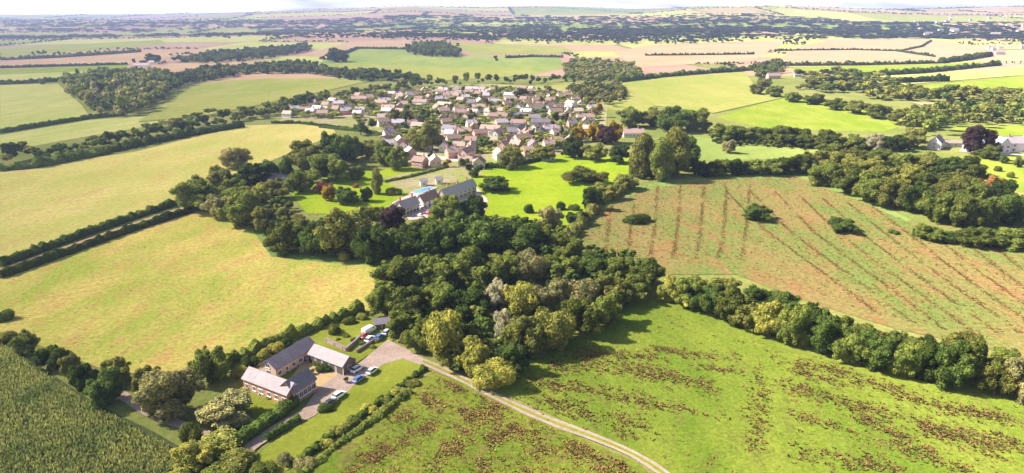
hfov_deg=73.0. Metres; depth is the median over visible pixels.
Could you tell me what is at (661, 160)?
tree
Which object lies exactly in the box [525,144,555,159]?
tree
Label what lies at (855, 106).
tree
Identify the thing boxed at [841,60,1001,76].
hedge
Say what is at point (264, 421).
hedge
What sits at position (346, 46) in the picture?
field
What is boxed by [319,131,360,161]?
tree
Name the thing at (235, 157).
tree
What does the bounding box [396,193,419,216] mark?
terraced house
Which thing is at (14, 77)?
field
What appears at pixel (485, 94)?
house
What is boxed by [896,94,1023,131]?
woodland
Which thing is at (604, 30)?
woodland
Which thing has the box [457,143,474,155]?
house
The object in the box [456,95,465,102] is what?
house
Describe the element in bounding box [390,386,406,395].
shrub
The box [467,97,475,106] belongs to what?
house
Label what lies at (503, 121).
house
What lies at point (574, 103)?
house
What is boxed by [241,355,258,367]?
shrub
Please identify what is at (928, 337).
tree
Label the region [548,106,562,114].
house
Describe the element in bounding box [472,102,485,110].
house
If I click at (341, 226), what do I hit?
tree
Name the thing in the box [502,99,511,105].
house
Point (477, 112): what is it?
house
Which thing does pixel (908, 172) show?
tree
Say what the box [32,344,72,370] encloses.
tree
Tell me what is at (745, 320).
tree
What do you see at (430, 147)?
house
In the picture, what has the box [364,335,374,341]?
car
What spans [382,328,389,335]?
car
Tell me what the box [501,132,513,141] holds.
house
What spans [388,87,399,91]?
tree
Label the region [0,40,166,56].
field
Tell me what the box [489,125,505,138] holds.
house
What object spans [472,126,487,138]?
house
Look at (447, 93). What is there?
house
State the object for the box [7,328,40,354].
tree
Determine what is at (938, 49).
field
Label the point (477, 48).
field
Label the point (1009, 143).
mansion
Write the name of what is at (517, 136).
house
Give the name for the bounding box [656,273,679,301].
tree
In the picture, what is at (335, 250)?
undergrowth
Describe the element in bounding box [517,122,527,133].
house
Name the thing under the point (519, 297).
tree
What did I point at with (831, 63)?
hedge
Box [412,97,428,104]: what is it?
house
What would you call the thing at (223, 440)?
shrub
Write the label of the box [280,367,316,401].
barn
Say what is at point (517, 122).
house
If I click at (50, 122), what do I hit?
hedge
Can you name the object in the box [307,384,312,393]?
window
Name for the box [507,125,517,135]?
house
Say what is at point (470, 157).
house
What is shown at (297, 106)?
house
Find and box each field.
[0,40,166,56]
[0,51,174,68]
[0,65,126,74]
[0,71,86,80]
[0,84,87,128]
[0,116,181,151]
[0,124,334,255]
[0,211,379,372]
[0,343,195,472]
[138,78,366,121]
[168,58,279,70]
[196,74,336,82]
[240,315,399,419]
[244,359,419,472]
[251,227,387,264]
[279,83,607,170]
[284,371,647,472]
[290,166,421,213]
[296,40,412,56]
[318,49,562,75]
[327,63,562,79]
[383,168,484,193]
[450,42,574,53]
[459,154,629,231]
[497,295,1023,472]
[500,57,560,70]
[533,82,653,112]
[577,172,1023,357]
[601,174,911,220]
[614,40,784,66]
[622,71,780,112]
[694,137,817,160]
[716,98,899,131]
[781,39,985,61]
[788,62,980,72]
[864,66,1023,83]
[912,102,953,104]
[915,76,1023,95]
[948,124,1023,135]
[961,152,1023,190]
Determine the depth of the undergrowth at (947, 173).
419.13 m
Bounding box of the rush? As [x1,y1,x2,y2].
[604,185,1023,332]
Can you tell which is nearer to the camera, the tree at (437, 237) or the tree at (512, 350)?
the tree at (512, 350)
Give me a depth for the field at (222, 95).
874.73 m
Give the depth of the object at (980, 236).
295.00 m
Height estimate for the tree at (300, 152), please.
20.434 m
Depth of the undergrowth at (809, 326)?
211.92 m
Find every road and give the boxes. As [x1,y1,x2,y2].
[344,115,475,162]
[417,153,472,164]
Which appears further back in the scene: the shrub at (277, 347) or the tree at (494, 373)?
the shrub at (277, 347)
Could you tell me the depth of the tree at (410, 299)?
221.26 m
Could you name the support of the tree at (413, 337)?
on the ground at (224, 385)
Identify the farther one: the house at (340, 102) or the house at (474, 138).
the house at (340, 102)
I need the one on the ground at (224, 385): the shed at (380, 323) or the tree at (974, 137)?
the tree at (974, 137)
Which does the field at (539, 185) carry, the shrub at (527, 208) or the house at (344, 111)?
the shrub at (527, 208)
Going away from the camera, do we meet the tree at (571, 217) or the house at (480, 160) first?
the tree at (571, 217)
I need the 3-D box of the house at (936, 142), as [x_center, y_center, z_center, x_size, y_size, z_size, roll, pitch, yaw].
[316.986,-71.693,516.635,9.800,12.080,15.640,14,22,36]
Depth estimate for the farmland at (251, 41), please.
2291.57 m
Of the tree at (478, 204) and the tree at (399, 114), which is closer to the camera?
the tree at (478, 204)
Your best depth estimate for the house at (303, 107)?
699.84 m
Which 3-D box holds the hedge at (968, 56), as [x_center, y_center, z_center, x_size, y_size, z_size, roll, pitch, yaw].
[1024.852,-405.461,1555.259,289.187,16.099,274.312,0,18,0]
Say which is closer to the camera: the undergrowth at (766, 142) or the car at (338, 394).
the car at (338, 394)
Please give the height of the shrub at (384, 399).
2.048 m
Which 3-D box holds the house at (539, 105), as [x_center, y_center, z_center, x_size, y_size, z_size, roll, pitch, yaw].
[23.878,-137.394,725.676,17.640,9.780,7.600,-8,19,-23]
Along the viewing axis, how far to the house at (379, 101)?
753.13 m
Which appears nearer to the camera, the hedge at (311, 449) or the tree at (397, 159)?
the hedge at (311, 449)
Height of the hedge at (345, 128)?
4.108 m
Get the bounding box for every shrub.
[0,309,14,321]
[0,330,17,343]
[167,467,188,472]
[178,421,203,442]
[196,427,242,458]
[200,460,227,472]
[219,447,258,472]
[228,365,246,380]
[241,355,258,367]
[248,460,277,472]
[256,347,271,361]
[267,341,283,353]
[276,451,293,467]
[280,338,291,347]
[292,456,316,468]
[314,362,331,372]
[317,402,334,412]
[317,438,334,449]
[327,323,340,334]
[328,422,350,435]
[337,251,352,260]
[341,316,356,324]
[346,415,361,425]
[356,312,367,319]
[360,403,377,413]
[380,395,391,404]
[386,187,402,194]
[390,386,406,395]
[399,329,408,344]
[405,378,419,387]
[523,204,534,213]
[556,201,565,209]
[568,204,579,210]
[621,213,650,224]
[888,229,899,233]
[937,230,960,243]
[993,166,1001,171]
[1006,172,1014,177]
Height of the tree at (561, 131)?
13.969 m
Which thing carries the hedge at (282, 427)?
on the ground at (224, 385)
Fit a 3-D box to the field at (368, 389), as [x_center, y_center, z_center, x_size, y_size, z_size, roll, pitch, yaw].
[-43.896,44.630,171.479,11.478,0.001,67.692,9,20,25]
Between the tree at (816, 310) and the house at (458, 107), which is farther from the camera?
the house at (458, 107)
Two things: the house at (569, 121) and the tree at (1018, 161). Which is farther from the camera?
the house at (569, 121)
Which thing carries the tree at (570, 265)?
on the ground at (224, 385)
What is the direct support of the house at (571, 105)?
on the ground at (224, 385)
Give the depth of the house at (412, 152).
482.37 m
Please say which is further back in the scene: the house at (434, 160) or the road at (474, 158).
the road at (474, 158)
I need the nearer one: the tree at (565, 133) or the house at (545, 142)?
the house at (545, 142)
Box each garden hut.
[419,178,427,185]
[434,176,442,184]
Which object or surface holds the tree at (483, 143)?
on the ground at (224, 385)
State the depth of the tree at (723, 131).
538.50 m
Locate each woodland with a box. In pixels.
[0,4,1023,71]
[58,66,170,114]
[162,59,424,91]
[171,41,312,62]
[405,39,461,56]
[561,56,642,80]
[751,58,786,77]
[793,66,902,92]
[861,81,1023,103]
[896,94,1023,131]
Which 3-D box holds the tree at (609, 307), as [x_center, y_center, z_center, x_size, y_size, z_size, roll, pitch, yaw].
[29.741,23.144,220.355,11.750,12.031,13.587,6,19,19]
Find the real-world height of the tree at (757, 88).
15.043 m
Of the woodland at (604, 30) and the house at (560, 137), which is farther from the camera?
the woodland at (604, 30)
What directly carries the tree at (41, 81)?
on the field at (20, 104)
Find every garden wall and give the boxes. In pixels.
[325,338,345,350]
[345,335,360,351]
[355,339,373,352]
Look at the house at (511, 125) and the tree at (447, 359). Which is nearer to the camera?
the tree at (447, 359)
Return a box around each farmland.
[0,5,1023,63]
[0,5,1023,76]
[0,6,1023,35]
[0,6,1023,44]
[0,6,1023,63]
[0,7,971,63]
[0,7,1023,72]
[0,7,1023,75]
[54,6,633,35]
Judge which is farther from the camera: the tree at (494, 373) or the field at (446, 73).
the field at (446, 73)
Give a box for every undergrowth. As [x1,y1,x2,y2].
[194,177,295,212]
[268,222,394,258]
[375,214,651,378]
[629,167,692,179]
[681,286,926,366]
[702,165,803,174]
[711,135,910,150]
[843,156,983,218]
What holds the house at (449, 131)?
on the field at (350, 121)
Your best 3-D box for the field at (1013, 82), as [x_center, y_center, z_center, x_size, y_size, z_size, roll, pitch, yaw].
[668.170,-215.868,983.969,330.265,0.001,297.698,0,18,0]
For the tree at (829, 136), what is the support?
on the ground at (224, 385)
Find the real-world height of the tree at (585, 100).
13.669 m
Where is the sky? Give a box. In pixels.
[0,0,1023,14]
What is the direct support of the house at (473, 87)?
on the ground at (224, 385)
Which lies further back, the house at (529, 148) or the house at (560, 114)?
the house at (560, 114)
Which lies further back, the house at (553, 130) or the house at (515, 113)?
the house at (515, 113)
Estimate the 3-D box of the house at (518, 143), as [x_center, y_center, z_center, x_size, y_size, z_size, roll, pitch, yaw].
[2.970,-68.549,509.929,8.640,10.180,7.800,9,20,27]
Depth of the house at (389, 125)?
586.36 m
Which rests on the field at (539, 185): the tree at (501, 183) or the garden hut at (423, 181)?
the tree at (501, 183)
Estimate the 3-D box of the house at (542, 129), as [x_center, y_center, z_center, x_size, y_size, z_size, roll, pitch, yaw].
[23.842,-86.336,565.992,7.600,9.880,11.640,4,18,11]
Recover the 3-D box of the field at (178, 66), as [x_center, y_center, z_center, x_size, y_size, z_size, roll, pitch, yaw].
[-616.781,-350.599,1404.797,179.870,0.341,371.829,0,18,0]
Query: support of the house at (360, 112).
on the ground at (224, 385)
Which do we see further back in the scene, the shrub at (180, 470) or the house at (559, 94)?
the house at (559, 94)
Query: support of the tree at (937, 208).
on the ground at (224, 385)
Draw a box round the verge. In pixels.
[421,360,664,472]
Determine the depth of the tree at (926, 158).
436.03 m
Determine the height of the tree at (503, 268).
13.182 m
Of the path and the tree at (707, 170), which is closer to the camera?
the path
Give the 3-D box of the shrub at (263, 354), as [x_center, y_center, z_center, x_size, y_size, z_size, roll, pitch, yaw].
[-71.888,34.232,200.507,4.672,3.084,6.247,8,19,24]
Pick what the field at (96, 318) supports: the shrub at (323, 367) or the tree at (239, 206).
the tree at (239, 206)
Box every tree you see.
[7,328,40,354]
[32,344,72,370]
[38,76,46,83]
[57,352,81,374]
[66,363,98,391]
[83,366,127,410]
[96,356,131,382]
[131,364,160,391]
[131,367,206,421]
[144,53,160,60]
[168,174,220,210]
[169,439,214,471]
[186,345,229,383]
[195,387,253,431]
[199,194,227,219]
[205,165,231,184]
[214,186,265,228]
[217,147,253,168]
[218,177,247,197]
[227,162,266,185]
[242,182,272,200]
[250,206,287,232]
[259,159,279,177]
[263,220,304,256]
[264,179,291,196]
[278,156,294,177]
[278,206,294,220]
[285,171,313,192]
[287,139,323,169]
[290,214,309,228]
[297,217,341,254]
[304,153,349,181]
[312,205,380,257]
[313,181,332,191]
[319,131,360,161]
[321,185,336,200]
[324,47,349,61]
[333,186,362,204]
[344,134,363,160]
[346,165,365,179]
[350,222,395,265]
[353,121,364,134]
[360,186,372,201]
[361,139,374,156]
[362,118,376,131]
[364,98,374,106]
[365,285,396,315]
[368,206,384,218]
[369,255,420,286]
[370,139,395,164]
[370,168,382,194]
[376,91,390,96]
[378,204,405,229]
[383,223,425,258]
[385,109,413,120]
[385,146,409,170]
[385,309,414,336]
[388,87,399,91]
[392,284,429,315]
[403,316,429,353]
[408,121,444,149]
[409,216,431,233]
[412,216,460,256]
[415,108,430,121]
[416,254,460,287]
[421,308,465,360]
[423,281,453,311]
[428,194,464,222]
[439,347,463,372]
[443,159,451,164]
[445,245,492,285]
[446,283,491,320]
[451,210,512,254]
[455,335,491,376]
[459,158,472,169]
[460,193,487,216]
[462,321,488,349]
[468,165,483,177]
[472,357,516,389]
[477,138,488,146]
[478,175,510,191]
[482,277,508,311]
[483,98,492,104]
[488,106,497,111]
[488,249,520,284]
[490,217,551,253]
[492,340,525,370]
[493,308,516,338]
[497,146,524,169]
[500,105,511,117]
[500,315,547,355]
[501,280,538,315]
[508,248,547,284]
[512,87,528,95]
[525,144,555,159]
[532,277,567,311]
[533,306,576,351]
[534,221,551,245]
[537,205,564,229]
[541,85,551,92]
[543,254,583,280]
[547,230,583,257]
[552,112,558,119]
[555,125,563,135]
[560,112,569,123]
[560,136,585,157]
[560,165,609,182]
[560,298,603,336]
[562,130,578,141]
[562,278,602,302]
[565,210,588,223]
[572,124,585,140]
[575,90,585,98]
[578,250,608,277]
[580,142,608,160]
[581,186,605,208]
[582,97,595,106]
[584,124,600,141]
[586,181,622,199]
[587,273,632,304]
[588,101,602,115]
[591,291,622,325]
[596,124,616,143]
[605,257,638,279]
[609,120,622,142]
[609,144,629,163]
[613,173,639,188]
[615,106,645,127]
[625,257,665,286]
[625,274,651,301]
[627,132,655,177]
[641,107,662,126]
[648,136,675,181]
[656,105,690,129]
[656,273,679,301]
[665,126,691,176]
[674,276,705,309]
[684,107,712,130]
[684,135,700,171]
[685,274,707,286]
[689,283,722,314]
[692,160,716,177]
[706,277,742,291]
[707,122,741,141]
[712,284,751,327]
[713,158,732,176]
[722,139,736,153]
[727,304,760,331]
[730,158,748,175]
[735,125,760,138]
[741,203,773,219]
[742,284,775,304]
[746,158,767,174]
[749,82,765,93]
[750,300,787,336]
[756,77,772,86]
[757,126,775,139]
[761,158,782,174]
[765,85,783,96]
[770,125,817,144]
[771,289,806,306]
[774,305,812,345]
[778,156,797,173]
[784,92,802,101]
[794,151,817,173]
[802,93,825,104]
[806,301,825,326]
[807,160,844,185]
[807,308,847,354]
[808,150,838,165]
[812,129,844,144]
[814,141,845,158]
[823,97,847,109]
[827,216,859,232]
[828,151,855,170]
[829,163,863,193]
[832,323,874,363]
[833,315,860,329]
[838,134,867,150]
[840,147,867,160]
[843,100,871,112]
[843,156,889,171]
[851,170,883,202]
[854,328,896,371]
[857,323,889,338]
[864,104,893,118]
[864,147,892,162]
[865,133,885,149]
[868,163,903,178]
[872,177,914,209]
[883,134,909,150]
[886,109,921,121]
[886,340,923,377]
[888,152,917,165]
[888,329,924,347]
[896,163,922,185]
[899,127,927,147]
[899,181,935,213]
[906,341,943,381]
[911,151,942,170]
[915,170,949,192]
[915,190,954,222]
[915,223,944,240]
[916,333,938,345]
[927,339,982,390]
[932,156,966,172]
[934,173,972,196]
[940,330,983,346]
[948,189,984,226]
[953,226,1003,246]
[953,339,1004,391]
[956,155,988,177]
[960,124,1000,154]
[963,177,994,199]
[973,144,1002,158]
[976,196,1004,226]
[976,355,1019,395]
[978,174,1005,185]
[988,227,1023,251]
[988,346,1023,359]
[989,179,1019,196]
[990,193,1023,225]
[998,357,1023,404]
[999,154,1009,162]
[1012,156,1023,166]
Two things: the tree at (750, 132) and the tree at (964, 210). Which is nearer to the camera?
the tree at (964, 210)
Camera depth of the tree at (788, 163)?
427.69 m
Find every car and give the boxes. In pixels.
[324,398,337,404]
[331,390,346,399]
[350,365,363,372]
[352,374,365,383]
[360,332,370,339]
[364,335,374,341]
[366,366,378,374]
[374,333,383,340]
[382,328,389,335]
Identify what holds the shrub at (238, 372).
on the ground at (224, 385)
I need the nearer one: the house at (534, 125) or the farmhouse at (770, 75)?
the house at (534, 125)
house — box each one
[261,169,287,181]
[281,108,293,117]
[290,103,299,112]
[300,104,310,111]
[305,106,315,114]
[307,98,317,105]
[311,103,323,109]
[316,107,329,117]
[321,100,331,107]
[327,96,337,103]
[331,103,339,110]
[333,98,344,105]
[340,105,351,114]
[351,94,366,100]
[352,108,363,116]
[355,104,364,113]
[366,92,373,100]
[374,98,387,105]
[377,112,389,117]
[377,116,389,126]
[378,95,390,102]
[379,132,391,140]
[380,105,393,113]
[381,102,395,108]
[382,126,395,137]
[384,138,397,147]
[385,120,394,128]
[387,90,395,96]
[391,116,404,127]
[395,133,404,144]
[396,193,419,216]
[398,137,409,149]
[404,143,416,157]
[407,117,417,127]
[410,120,424,130]
[411,154,428,168]
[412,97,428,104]
[415,144,433,150]
[417,188,439,209]
[428,151,440,167]
[435,87,444,94]
[435,94,442,102]
[437,100,453,106]
[438,105,450,114]
[438,139,448,151]
[438,177,476,198]
[440,115,452,123]
[440,123,457,132]
[443,91,450,95]
[443,127,455,136]
[444,143,458,158]
[445,131,461,140]
[450,110,459,118]
[452,104,467,112]
[452,138,465,150]
[454,107,466,116]
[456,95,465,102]
[457,124,471,135]
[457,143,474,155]
[458,153,472,166]
[461,92,469,98]
[462,110,469,119]
[464,88,473,95]
[464,133,477,144]
[465,85,478,89]
[465,117,477,126]
[466,138,476,153]
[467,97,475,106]
[467,107,479,116]
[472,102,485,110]
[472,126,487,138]
[473,153,485,169]
[474,89,481,94]
[479,123,499,133]
[482,91,489,97]
[483,106,495,115]
[489,110,507,120]
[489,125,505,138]
[492,145,501,160]
[494,116,508,125]
[497,105,512,112]
[497,137,508,150]
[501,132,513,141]
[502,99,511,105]
[503,91,513,97]
[504,94,516,102]
[504,121,515,128]
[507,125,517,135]
[509,136,523,147]
[510,117,526,125]
[511,110,524,118]
[513,130,531,142]
[514,101,523,110]
[516,84,527,89]
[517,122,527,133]
[519,94,527,100]
[520,106,532,113]
[521,125,532,133]
[522,143,533,157]
[526,100,543,109]
[527,136,537,145]
[528,112,540,121]
[529,120,540,131]
[530,116,550,126]
[532,95,539,102]
[536,125,546,136]
[541,136,555,149]
[542,147,554,160]
[543,102,553,111]
[543,122,559,133]
[545,96,555,102]
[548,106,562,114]
[549,125,568,134]
[549,133,563,145]
[553,101,563,107]
[556,90,570,96]
[558,112,571,119]
[564,98,576,106]
[564,102,573,108]
[564,105,571,113]
[566,117,577,127]
[570,94,579,100]
[574,106,583,112]
[576,111,595,121]
[582,116,589,123]
[582,122,592,130]
[586,102,600,110]
[622,126,644,137]
[927,132,944,149]
[944,140,963,146]
[994,51,1005,54]
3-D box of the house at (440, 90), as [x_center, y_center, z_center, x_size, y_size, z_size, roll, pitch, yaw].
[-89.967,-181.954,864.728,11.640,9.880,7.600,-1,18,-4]
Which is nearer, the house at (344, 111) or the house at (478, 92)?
the house at (344, 111)
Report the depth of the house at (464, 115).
651.01 m
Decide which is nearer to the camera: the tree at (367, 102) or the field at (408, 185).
the field at (408, 185)
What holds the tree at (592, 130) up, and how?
on the ground at (224, 385)
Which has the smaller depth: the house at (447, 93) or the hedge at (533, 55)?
the house at (447, 93)
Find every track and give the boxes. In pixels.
[0,208,182,269]
[419,359,669,472]
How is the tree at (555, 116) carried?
on the ground at (224, 385)
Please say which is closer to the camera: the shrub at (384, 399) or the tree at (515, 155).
the shrub at (384, 399)
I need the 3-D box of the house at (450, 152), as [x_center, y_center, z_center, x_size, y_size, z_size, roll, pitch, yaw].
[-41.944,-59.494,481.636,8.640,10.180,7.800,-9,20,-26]
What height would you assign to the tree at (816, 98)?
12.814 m
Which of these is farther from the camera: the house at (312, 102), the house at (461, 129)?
the house at (312, 102)
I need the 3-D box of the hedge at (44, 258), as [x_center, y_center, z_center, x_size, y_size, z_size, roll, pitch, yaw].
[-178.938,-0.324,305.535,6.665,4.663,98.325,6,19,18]
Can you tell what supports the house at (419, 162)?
on the field at (350, 121)
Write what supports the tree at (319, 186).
on the field at (310, 201)
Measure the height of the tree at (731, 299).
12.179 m
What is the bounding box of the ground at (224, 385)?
[0,5,1023,472]
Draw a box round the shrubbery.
[292,84,602,151]
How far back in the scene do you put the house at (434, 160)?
450.65 m
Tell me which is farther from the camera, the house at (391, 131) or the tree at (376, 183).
the house at (391, 131)
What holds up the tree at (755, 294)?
on the ground at (224, 385)
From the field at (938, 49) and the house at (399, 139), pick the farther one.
the field at (938, 49)
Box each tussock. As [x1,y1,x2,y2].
[341,378,637,472]
[509,303,1023,472]
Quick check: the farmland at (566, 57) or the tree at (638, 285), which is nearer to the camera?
the tree at (638, 285)
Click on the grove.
(617, 89)
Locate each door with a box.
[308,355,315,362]
[329,363,336,372]
[335,366,343,374]
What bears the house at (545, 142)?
on the ground at (224, 385)
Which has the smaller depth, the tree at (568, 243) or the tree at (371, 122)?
the tree at (568, 243)
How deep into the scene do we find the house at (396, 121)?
611.11 m
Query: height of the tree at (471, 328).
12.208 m
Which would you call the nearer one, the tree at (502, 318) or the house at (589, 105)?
the tree at (502, 318)
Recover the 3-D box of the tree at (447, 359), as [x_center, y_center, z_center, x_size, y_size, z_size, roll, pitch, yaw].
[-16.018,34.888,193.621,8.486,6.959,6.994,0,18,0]
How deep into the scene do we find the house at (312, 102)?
752.32 m
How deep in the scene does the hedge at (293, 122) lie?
632.70 m
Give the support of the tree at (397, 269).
on the ground at (224, 385)
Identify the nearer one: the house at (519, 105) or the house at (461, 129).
the house at (461, 129)
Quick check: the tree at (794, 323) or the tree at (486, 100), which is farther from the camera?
the tree at (486, 100)
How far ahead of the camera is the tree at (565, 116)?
623.75 m
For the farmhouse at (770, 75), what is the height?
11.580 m
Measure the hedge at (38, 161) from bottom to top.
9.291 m
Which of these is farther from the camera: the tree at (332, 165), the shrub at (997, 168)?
the shrub at (997, 168)
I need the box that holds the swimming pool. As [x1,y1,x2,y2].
[410,186,436,193]
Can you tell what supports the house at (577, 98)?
on the ground at (224, 385)
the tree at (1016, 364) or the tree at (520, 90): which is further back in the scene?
the tree at (520, 90)
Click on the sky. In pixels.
(7, 7)
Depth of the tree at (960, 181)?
363.93 m
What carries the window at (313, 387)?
in the barn at (306, 379)
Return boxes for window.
[298,390,304,398]
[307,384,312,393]
[311,382,316,390]
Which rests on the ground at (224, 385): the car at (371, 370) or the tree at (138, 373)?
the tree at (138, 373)
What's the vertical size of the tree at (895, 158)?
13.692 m
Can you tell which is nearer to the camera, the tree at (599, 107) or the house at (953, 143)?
the house at (953, 143)
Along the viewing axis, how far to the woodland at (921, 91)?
811.87 m
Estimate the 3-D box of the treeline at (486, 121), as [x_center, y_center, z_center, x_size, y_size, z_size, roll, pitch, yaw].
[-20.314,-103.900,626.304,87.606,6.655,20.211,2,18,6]
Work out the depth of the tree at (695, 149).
434.14 m
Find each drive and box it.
[239,395,330,451]
[960,150,1023,155]
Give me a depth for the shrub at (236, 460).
151.37 m
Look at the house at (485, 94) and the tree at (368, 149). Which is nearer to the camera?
the tree at (368, 149)
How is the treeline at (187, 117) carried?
on the ground at (224, 385)
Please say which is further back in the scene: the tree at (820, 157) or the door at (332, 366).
the tree at (820, 157)
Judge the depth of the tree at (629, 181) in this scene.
390.04 m
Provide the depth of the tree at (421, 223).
303.37 m
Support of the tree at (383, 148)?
on the ground at (224, 385)
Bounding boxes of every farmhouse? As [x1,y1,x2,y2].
[241,366,299,401]
[766,71,780,78]
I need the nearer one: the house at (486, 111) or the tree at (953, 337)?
the tree at (953, 337)
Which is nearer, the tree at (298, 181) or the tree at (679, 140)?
the tree at (298, 181)
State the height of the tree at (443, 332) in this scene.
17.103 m
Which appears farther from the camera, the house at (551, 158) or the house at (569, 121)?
the house at (569, 121)
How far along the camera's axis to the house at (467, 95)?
805.86 m
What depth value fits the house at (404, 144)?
505.02 m
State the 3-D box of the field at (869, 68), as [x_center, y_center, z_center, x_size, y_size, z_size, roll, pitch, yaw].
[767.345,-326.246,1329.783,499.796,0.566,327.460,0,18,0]
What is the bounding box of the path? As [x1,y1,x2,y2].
[475,192,487,208]
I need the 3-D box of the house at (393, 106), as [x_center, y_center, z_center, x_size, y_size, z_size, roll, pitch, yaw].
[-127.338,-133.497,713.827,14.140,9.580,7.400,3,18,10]
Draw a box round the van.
[361,324,375,332]
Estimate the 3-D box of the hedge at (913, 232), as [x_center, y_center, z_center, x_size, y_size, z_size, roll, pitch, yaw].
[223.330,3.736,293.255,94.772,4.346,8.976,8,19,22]
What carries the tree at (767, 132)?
on the ground at (224, 385)
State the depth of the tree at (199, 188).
345.85 m
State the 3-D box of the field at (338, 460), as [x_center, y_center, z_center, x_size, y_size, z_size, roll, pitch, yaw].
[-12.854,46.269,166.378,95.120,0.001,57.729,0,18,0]
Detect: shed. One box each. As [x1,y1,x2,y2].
[132,63,150,67]
[148,60,161,63]
[373,317,389,329]
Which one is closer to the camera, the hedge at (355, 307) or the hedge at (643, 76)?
the hedge at (355, 307)
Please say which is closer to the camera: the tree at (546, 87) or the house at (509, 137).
the house at (509, 137)
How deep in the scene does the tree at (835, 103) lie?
721.88 m
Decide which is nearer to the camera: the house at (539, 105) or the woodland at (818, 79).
the house at (539, 105)
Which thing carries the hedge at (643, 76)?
on the ground at (224, 385)
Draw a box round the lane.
[117,391,211,435]
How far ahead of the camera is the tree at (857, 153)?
455.39 m
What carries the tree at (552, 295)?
on the ground at (224, 385)
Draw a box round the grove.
[565,79,627,102]
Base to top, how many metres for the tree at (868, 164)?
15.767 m
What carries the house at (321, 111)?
on the ground at (224, 385)
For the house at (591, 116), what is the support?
on the ground at (224, 385)
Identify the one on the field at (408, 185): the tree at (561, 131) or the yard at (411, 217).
the yard at (411, 217)
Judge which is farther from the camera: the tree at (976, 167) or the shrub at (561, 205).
the tree at (976, 167)
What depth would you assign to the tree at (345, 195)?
360.55 m
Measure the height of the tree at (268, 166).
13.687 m
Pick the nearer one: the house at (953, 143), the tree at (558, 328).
the tree at (558, 328)
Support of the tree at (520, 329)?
on the ground at (224, 385)
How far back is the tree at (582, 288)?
228.48 m
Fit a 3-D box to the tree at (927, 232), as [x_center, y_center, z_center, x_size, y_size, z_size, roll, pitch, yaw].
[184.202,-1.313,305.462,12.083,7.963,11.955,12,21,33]
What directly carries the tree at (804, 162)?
on the ground at (224, 385)
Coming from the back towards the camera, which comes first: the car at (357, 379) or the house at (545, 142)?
the house at (545, 142)
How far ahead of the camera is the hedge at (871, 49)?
1912.00 m
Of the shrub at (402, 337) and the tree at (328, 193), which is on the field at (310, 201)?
the tree at (328, 193)
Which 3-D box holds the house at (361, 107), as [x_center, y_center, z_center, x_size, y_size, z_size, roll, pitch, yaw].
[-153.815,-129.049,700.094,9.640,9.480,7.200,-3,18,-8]
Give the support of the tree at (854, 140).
on the ground at (224, 385)
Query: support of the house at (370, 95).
on the ground at (224, 385)
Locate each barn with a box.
[258,336,315,376]
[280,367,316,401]
[307,344,357,374]
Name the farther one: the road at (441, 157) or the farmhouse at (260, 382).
the road at (441, 157)
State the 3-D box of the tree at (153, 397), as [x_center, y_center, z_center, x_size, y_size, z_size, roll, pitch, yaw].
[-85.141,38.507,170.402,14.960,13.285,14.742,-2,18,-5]
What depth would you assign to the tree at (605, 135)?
529.19 m
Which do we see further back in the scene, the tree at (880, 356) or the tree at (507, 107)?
the tree at (507, 107)
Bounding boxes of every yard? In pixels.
[292,360,338,389]
[305,340,426,406]
[392,187,480,219]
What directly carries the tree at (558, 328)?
on the ground at (224, 385)
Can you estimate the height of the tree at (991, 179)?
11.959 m
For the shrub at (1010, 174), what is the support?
on the field at (1007, 167)
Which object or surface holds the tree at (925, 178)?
on the ground at (224, 385)
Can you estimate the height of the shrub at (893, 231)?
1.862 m
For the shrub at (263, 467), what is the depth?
149.78 m
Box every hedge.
[0,48,140,59]
[0,62,127,67]
[0,76,61,84]
[0,112,124,132]
[0,144,110,171]
[0,198,177,266]
[0,207,193,278]
[102,120,244,152]
[225,299,364,367]
[234,394,299,447]
[263,413,301,441]
[271,120,342,126]
[291,364,428,463]
[297,388,412,472]
[319,125,382,134]
[345,46,404,53]
[383,165,448,182]
[485,158,541,168]
[505,54,562,57]
[563,183,628,238]
[615,60,767,81]
[645,51,754,55]
[774,47,935,56]
[782,59,941,65]
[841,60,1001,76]
[887,73,949,82]
[905,40,931,49]
[911,228,1023,248]
[937,51,993,62]
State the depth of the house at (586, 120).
618.05 m
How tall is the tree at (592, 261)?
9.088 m
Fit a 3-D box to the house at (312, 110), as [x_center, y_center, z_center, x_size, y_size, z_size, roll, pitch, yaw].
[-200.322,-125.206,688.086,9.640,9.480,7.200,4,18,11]
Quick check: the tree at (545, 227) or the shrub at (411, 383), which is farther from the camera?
the tree at (545, 227)
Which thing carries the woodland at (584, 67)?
on the ground at (224, 385)
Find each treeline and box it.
[0,102,289,160]
[141,103,265,129]
[263,80,422,111]
[406,72,607,85]
[446,117,530,123]
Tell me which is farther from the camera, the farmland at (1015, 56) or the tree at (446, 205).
the farmland at (1015, 56)
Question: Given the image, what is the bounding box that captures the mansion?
[962,133,1023,152]
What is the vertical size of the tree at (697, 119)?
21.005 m

